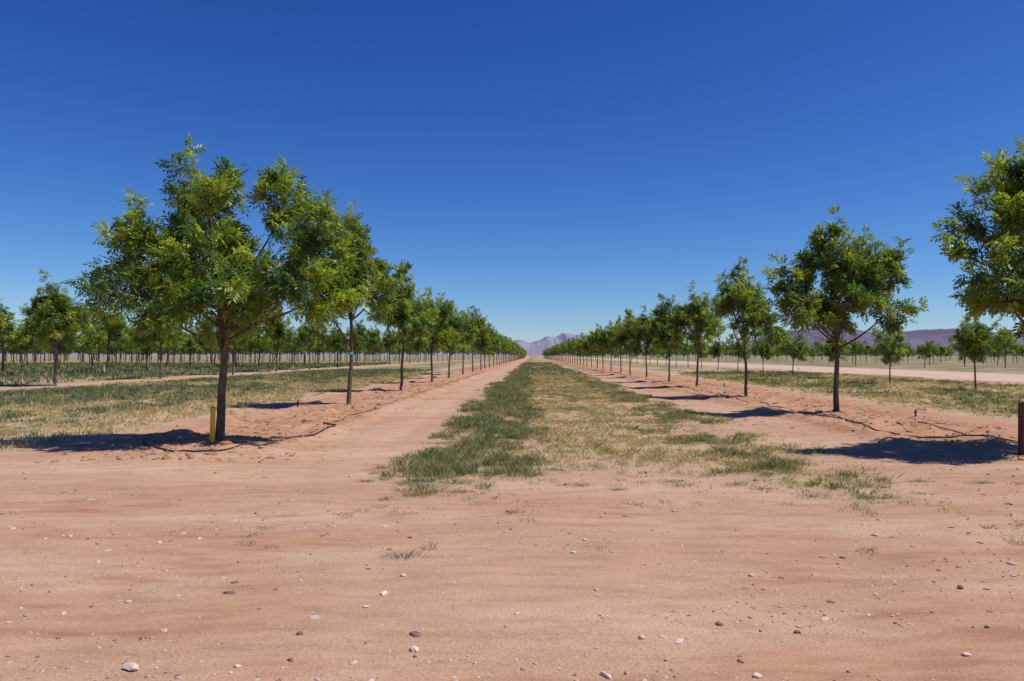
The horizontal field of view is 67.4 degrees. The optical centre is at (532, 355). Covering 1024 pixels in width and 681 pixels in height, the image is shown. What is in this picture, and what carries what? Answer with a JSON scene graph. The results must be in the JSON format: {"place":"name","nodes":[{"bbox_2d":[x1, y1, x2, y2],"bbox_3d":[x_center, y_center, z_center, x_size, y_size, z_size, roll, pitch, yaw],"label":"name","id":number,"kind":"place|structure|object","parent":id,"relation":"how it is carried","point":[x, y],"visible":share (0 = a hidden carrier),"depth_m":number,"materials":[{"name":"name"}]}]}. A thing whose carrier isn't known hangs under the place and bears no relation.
{"place":"outdoors","nodes":[
{"label":"outdoors","id":0,"kind":"place"},
{"bbox_2d":[0,372,440,450],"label":"dry grass","id":1,"kind":"structure","parent":0,"point":[341,385],"depth_m":26.75,"materials":[{"name":"beige plant"}]},
{"bbox_2d":[0,351,478,355],"bbox_3d":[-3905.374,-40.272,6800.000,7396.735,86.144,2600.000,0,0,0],"label":"mountain range","id":2,"kind":"structure","parent":0,"point":[268,354],"depth_m":5578.02,"materials":[{"name":"stone"}]},
{"bbox_2d":[0,356,1023,680],"bbox_3d":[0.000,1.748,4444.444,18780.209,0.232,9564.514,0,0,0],"label":"ground","id":3,"kind":"structure","parent":0,"point":[476,600],"depth_m":7.21,"materials":[{"name":"brown soil"}]},
{"bbox_2d":[20,269,92,385],"bbox_3d":[-28.271,-1.539,45.638,4.086,7.051,3.514,0,0,22],"label":"pecan tree","id":4,"kind":"object","parent":3,"relation":"on","point":[51,312],"visible":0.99,"depth_m":45.05,"materials":[{"name":"green plant"}]},
{"bbox_2d":[129,293,188,378],"bbox_3d":[-28.416,-1.750,58.604,4.333,7.467,3.898,0,0,42],"label":"pecan tree","id":5,"kind":"object","parent":3,"relation":"on","point":[170,338],"visible":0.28,"depth_m":58.24,"materials":[{"name":"green plant"}]},
{"bbox_2d":[0,361,391,385],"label":"green weeds","id":6,"kind":"object","parent":3,"relation":"on","point":[44,368],"visible":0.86,"depth_m":89.76,"materials":[{"name":"green plant"}]},
{"bbox_2d":[209,407,215,441],"bbox_3d":[-6.292,1.403,15.120,0.108,0.797,0.105,2,0,0],"label":"yellow marker post","id":7,"kind":"object","parent":3,"relation":"on","point":[212,422],"visible":0.91,"depth_m":15.08,"materials":[{"name":"plastic"}]},
{"bbox_2d":[59,132,378,439],"bbox_3d":[-6.254,-1.232,15.625,5.995,6.229,3.848,0,0,0],"label":"pecan tree","id":8,"kind":"object","parent":3,"relation":"on","point":[238,284],"visible":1,"depth_m":15.17,"materials":[{"name":"green plant"}]},
{"bbox_2d":[0,368,439,435],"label":"green weeds","id":9,"kind":"object","parent":3,"relation":"on","point":[89,391],"visible":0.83,"depth_m":36.58,"materials":[{"name":"green plant"}]},
{"bbox_2d":[212,312,255,374],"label":"pecan tree","id":10,"kind":"object","parent":3,"relation":"on","point":[232,344],"visible":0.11,"depth_m":71.32,"materials":[{"name":"green plant"}]},
{"bbox_2d":[133,422,336,451],"bbox_3d":[-5.763,1.719,16.583,5.001,0.124,4.109,0,0,-44],"label":"irrigation hose","id":11,"kind":"object","parent":3,"relation":"on","point":[147,444],"visible":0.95,"depth_m":14.77,"materials":[{"name":"black rubber"}]},
{"bbox_2d":[256,299,296,371],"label":"pecan tree","id":12,"kind":"object","parent":3,"relation":"on","point":[274,329],"visible":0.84,"depth_m":84.02,"materials":[{"name":"green plant"}]},
{"bbox_2d":[294,320,322,369],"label":"pecan tree","id":13,"kind":"object","parent":3,"relation":"on","point":[306,333],"visible":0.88,"depth_m":96.78,"materials":[{"name":"green plant"}]},
{"bbox_2d":[323,323,349,367],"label":"pecan tree","id":14,"kind":"object","parent":3,"relation":"on","point":[336,341],"visible":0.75,"depth_m":109.82,"materials":[{"name":"green plant"}]},
{"bbox_2d":[303,199,403,404],"bbox_3d":[-6.308,-1.760,26.909,3.067,7.390,3.650,0,0,31],"label":"pecan tree","id":15,"kind":"object","parent":3,"relation":"on","point":[375,274],"visible":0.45,"depth_m":26.91,"materials":[{"name":"green plant"}]},
{"bbox_2d":[346,319,368,366],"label":"pecan tree","id":16,"kind":"object","parent":3,"relation":"on","point":[359,335],"visible":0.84,"depth_m":123.15,"materials":[{"name":"green plant"}]},
{"bbox_2d":[365,324,384,365],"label":"pecan tree","id":17,"kind":"object","parent":3,"relation":"on","point":[375,342],"visible":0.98,"depth_m":135.91,"materials":[{"name":"green plant"}]},
{"bbox_2d":[381,327,398,364],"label":"pecan tree","id":18,"kind":"object","parent":3,"relation":"on","point":[390,340],"visible":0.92,"depth_m":148.99,"materials":[{"name":"green plant"}]},
{"bbox_2d":[362,259,440,389],"bbox_3d":[-6.571,-1.440,38.322,3.708,6.683,3.366,0,0,12],"label":"pecan tree","id":19,"kind":"object","parent":3,"relation":"on","point":[406,322],"visible":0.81,"depth_m":38.03,"materials":[{"name":"green plant"}]},
{"bbox_2d":[323,371,484,424],"bbox_3d":[-5.300,1.742,52.200,0.234,0.116,65.404,0,0,0],"label":"irrigation hose","id":20,"kind":"object","parent":3,"relation":"on","point":[391,402],"visible":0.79,"depth_m":27.15,"materials":[{"name":"black rubber"}]},
{"bbox_2d":[409,287,457,381],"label":"pecan tree","id":21,"kind":"object","parent":3,"relation":"on","point":[444,332],"visible":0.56,"depth_m":49.32,"materials":[{"name":"green plant"}]},
{"bbox_2d":[428,300,469,377],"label":"pecan tree","id":22,"kind":"object","parent":3,"relation":"on","point":[457,325],"visible":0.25,"depth_m":60.37,"materials":[{"name":"green plant"}]},
{"bbox_2d":[451,306,478,373],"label":"pecan tree","id":23,"kind":"object","parent":3,"relation":"on","point":[470,329],"visible":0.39,"depth_m":71.86,"materials":[{"name":"green plant"}]},
{"bbox_2d":[465,305,491,371],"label":"pecan tree","id":24,"kind":"object","parent":3,"relation":"on","point":[478,321],"visible":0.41,"depth_m":83.53,"materials":[{"name":"green plant"}]},
{"bbox_2d":[472,317,492,369],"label":"pecan tree","id":25,"kind":"object","parent":3,"relation":"on","point":[484,342],"visible":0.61,"depth_m":94.63,"materials":[{"name":"green plant"}]},
{"bbox_2d":[472,330,495,368],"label":"pecan tree","id":26,"kind":"object","parent":3,"relation":"on","point":[492,339],"visible":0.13,"depth_m":105.85,"materials":[{"name":"green plant"}]},
{"bbox_2d":[482,323,501,366],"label":"pecan tree","id":27,"kind":"object","parent":3,"relation":"on","point":[496,344],"visible":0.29,"depth_m":117.14,"materials":[{"name":"green plant"}]},
{"bbox_2d":[487,333,501,365],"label":"pecan tree","id":28,"kind":"object","parent":3,"relation":"on","point":[496,347],"visible":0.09,"depth_m":128.64,"materials":[{"name":"green plant"}]},
{"bbox_2d":[494,329,507,358],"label":"pecan tree","id":29,"kind":"object","parent":3,"relation":"on","point":[502,350],"visible":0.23,"depth_m":139.62,"materials":[{"name":"green plant"}]},
{"bbox_2d":[61,525,989,678],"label":"stones","id":30,"kind":"object","parent":3,"relation":"on","point":[130,666],"visible":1,"depth_m":4.81,"materials":[{"name":"white stone"}]},
{"bbox_2d":[35,379,1023,462],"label":"dirt clods","id":31,"kind":"object","parent":3,"relation":"on","point":[226,442],"visible":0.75,"depth_m":17.27,"materials":[{"name":"soil"}]},
{"bbox_2d":[504,362,598,380],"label":"green weeds","id":32,"kind":"object","parent":3,"relation":"on","point":[523,369],"visible":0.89,"depth_m":84.62,"materials":[{"name":"green plant"}]},
{"bbox_2d":[578,333,593,365],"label":"pecan tree","id":33,"kind":"object","parent":3,"relation":"on","point":[579,343],"visible":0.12,"depth_m":126.62,"materials":[{"name":"green plant"}]},
{"bbox_2d":[580,331,592,366],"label":"pecan tree","id":34,"kind":"object","parent":3,"relation":"on","point":[586,348],"visible":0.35,"depth_m":117.26,"materials":[{"name":"green plant"}]},
{"bbox_2d":[586,323,600,367],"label":"pecan tree","id":35,"kind":"object","parent":3,"relation":"on","point":[591,338],"visible":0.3,"depth_m":107.64,"materials":[{"name":"green plant"}]},
{"bbox_2d":[591,326,610,368],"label":"pecan tree","id":36,"kind":"object","parent":3,"relation":"on","point":[595,346],"visible":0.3,"depth_m":98.42,"materials":[{"name":"green plant"}]},
{"bbox_2d":[596,320,617,370],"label":"pecan tree","id":37,"kind":"object","parent":3,"relation":"on","point":[603,338],"visible":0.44,"depth_m":89.04,"materials":[{"name":"green plant"}]},
{"bbox_2d":[605,315,636,371],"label":"pecan tree","id":38,"kind":"object","parent":3,"relation":"on","point":[612,329],"visible":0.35,"depth_m":79.43,"materials":[{"name":"green plant"}]},
{"bbox_2d":[612,308,638,374],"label":"pecan tree","id":39,"kind":"object","parent":3,"relation":"on","point":[622,338],"visible":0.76,"depth_m":69.85,"materials":[{"name":"green plant"}]},
{"bbox_2d":[235,461,1023,554],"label":"sparse weeds","id":40,"kind":"object","parent":3,"relation":"on","point":[509,511],"visible":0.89,"depth_m":8.64,"materials":[{"name":"green plant"}]},
{"bbox_2d":[367,377,897,499],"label":"green weeds","id":41,"kind":"object","parent":3,"relation":"on","point":[499,398],"visible":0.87,"depth_m":15.47,"materials":[{"name":"green plant"}]},
{"bbox_2d":[627,305,661,376],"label":"pecan tree","id":42,"kind":"object","parent":3,"relation":"on","point":[640,335],"visible":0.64,"depth_m":60.70,"materials":[{"name":"green plant"}]},
{"bbox_2d":[645,293,687,381],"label":"pecan tree","id":43,"kind":"object","parent":3,"relation":"on","point":[661,321],"visible":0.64,"depth_m":51.13,"materials":[{"name":"green plant"}]},
{"bbox_2d":[351,465,994,560],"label":"weed tufts","id":44,"kind":"object","parent":3,"relation":"on","point":[736,484],"visible":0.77,"depth_m":10.49,"materials":[{"name":"green plant"}]},
{"bbox_2d":[666,280,726,386],"bbox_3d":[8.978,-1.142,42.297,3.399,5.953,2.924,0,0,21],"label":"pecan tree","id":45,"kind":"object","parent":3,"relation":"on","point":[700,319],"visible":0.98,"depth_m":41.84,"materials":[{"name":"green plant"}]},
{"bbox_2d":[694,339,708,368],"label":"pecan tree","id":46,"kind":"object","parent":3,"relation":"on","point":[702,353],"visible":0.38,"depth_m":104.16,"materials":[{"name":"green plant"}]},
{"bbox_2d":[706,337,728,369],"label":"pecan tree","id":47,"kind":"object","parent":3,"relation":"on","point":[716,348],"visible":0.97,"depth_m":94.59,"materials":[{"name":"green plant"}]},
{"bbox_2d":[725,333,751,370],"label":"pecan tree","id":48,"kind":"object","parent":3,"relation":"on","point":[737,350],"visible":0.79,"depth_m":85.63,"materials":[{"name":"green plant"}]},
{"bbox_2d":[608,371,871,423],"bbox_3d":[8.366,1.738,51.700,0.144,0.156,65.404,0,0,0],"label":"irrigation hose","id":49,"kind":"object","parent":3,"relation":"on","point":[762,402],"visible":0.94,"depth_m":26.07,"materials":[{"name":"black rubber"}]},
{"bbox_2d":[708,254,789,395],"bbox_3d":[9.166,-1.185,32.526,3.406,6.288,2.954,0,0,18],"label":"pecan tree","id":50,"kind":"object","parent":3,"relation":"on","point":[741,299],"visible":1,"depth_m":32.22,"materials":[{"name":"green plant"}]},
{"bbox_2d":[750,337,774,371],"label":"pecan tree","id":51,"kind":"object","parent":3,"relation":"on","point":[763,348],"visible":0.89,"depth_m":76.15,"materials":[{"name":"green plant"}]},
{"bbox_2d":[773,329,811,374],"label":"pecan tree","id":52,"kind":"object","parent":3,"relation":"on","point":[794,352],"visible":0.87,"depth_m":67.00,"materials":[{"name":"green plant"}]},
{"bbox_2d":[813,333,851,362],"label":"pecan tree","id":53,"kind":"object","parent":3,"relation":"on","point":[829,350],"visible":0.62,"depth_m":57.94,"materials":[{"name":"green plant"}]},
{"bbox_2d":[759,204,928,411],"bbox_3d":[9.283,-1.375,23.308,4.680,6.456,3.215,0,0,-16],"label":"pecan tree","id":54,"kind":"object","parent":3,"relation":"on","point":[869,274],"visible":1,"depth_m":22.99,"materials":[{"name":"green plant"}]},
{"bbox_2d":[680,370,1023,414],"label":"green weeds","id":55,"kind":"object","parent":3,"relation":"on","point":[779,374],"visible":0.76,"depth_m":43.94,"materials":[{"name":"green plant"}]},
{"bbox_2d":[869,324,911,383],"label":"pecan tree","id":56,"kind":"object","parent":3,"relation":"on","point":[889,346],"visible":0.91,"depth_m":48.80,"materials":[{"name":"green plant"}]},
{"bbox_2d":[832,415,1017,443],"bbox_3d":[8.639,1.694,18.360,1.221,0.176,7.764,0,0,-8],"label":"irrigation hose","id":57,"kind":"object","parent":3,"relation":"on","point":[930,437],"visible":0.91,"depth_m":16.29,"materials":[{"name":"black rubber"}]},
{"bbox_2d":[917,421,1017,441],"bbox_3d":[9.732,1.720,16.913,0.210,0.148,4.661,0,0,-4],"label":"irrigation hose","id":58,"kind":"object","parent":3,"relation":"on","point":[962,433],"visible":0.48,"depth_m":17.75,"materials":[{"name":"black rubber"}]},
{"bbox_2d":[928,136,1023,339],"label":"pecan tree","id":59,"kind":"object","parent":3,"relation":"on","point":[978,299],"visible":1,"depth_m":13.86,"materials":[{"name":"green plant"}]},
{"bbox_2d":[947,315,1011,388],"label":"pecan tree","id":60,"kind":"object","parent":3,"relation":"on","point":[976,341],"visible":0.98,"depth_m":39.50,"materials":[{"name":"green plant"}]},
{"bbox_2d":[1018,402,1023,454],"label":"wooden post","id":61,"kind":"object","parent":3,"relation":"on","point":[1020,428],"visible":0.9,"depth_m":13.62,"materials":[{"name":"brown wood"}]},
{"bbox_2d":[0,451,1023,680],"bbox_3d":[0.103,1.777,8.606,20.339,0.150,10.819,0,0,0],"label":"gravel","id":62,"kind":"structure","parent":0,"point":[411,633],"depth_m":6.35,"materials":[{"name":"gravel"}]},
{"bbox_2d":[0,0,1023,350],"label":"sky","id":63,"kind":"structure","parent":0,"point":[550,168],"materials":[{"name":"blue"}]},
{"bbox_2d":[478,333,709,355],"bbox_3d":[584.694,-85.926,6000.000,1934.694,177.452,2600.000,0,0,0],"label":"mountain range","id":64,"kind":"structure","parent":0,"point":[537,348],"depth_m":5171.65,"materials":[{"name":"purple stone"}]},
{"bbox_2d":[365,374,1012,516],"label":"dry grass","id":65,"kind":"structure","parent":0,"point":[602,445],"depth_m":15.83,"materials":[{"name":"plant"}]},
{"bbox_2d":[550,356,1023,381],"bbox_3d":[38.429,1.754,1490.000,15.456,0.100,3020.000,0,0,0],"label":"dirt road","id":66,"kind":"structure","parent":0,"point":[970,376],"depth_m":80.82,"materials":[{"name":"brown soil"}]},
{"bbox_2d":[678,373,1023,419],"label":"dry grass","id":67,"kind":"structure","parent":0,"point":[903,388],"depth_m":40.30,"materials":[{"name":"beige plant"}]},
{"bbox_2d":[724,328,1023,355],"bbox_3d":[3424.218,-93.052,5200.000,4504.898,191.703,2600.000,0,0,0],"label":"mountain range","id":68,"kind":"structure","parent":0,"point":[919,337],"depth_m":4498.72,"materials":[{"name":"purple stone"}]}
]}

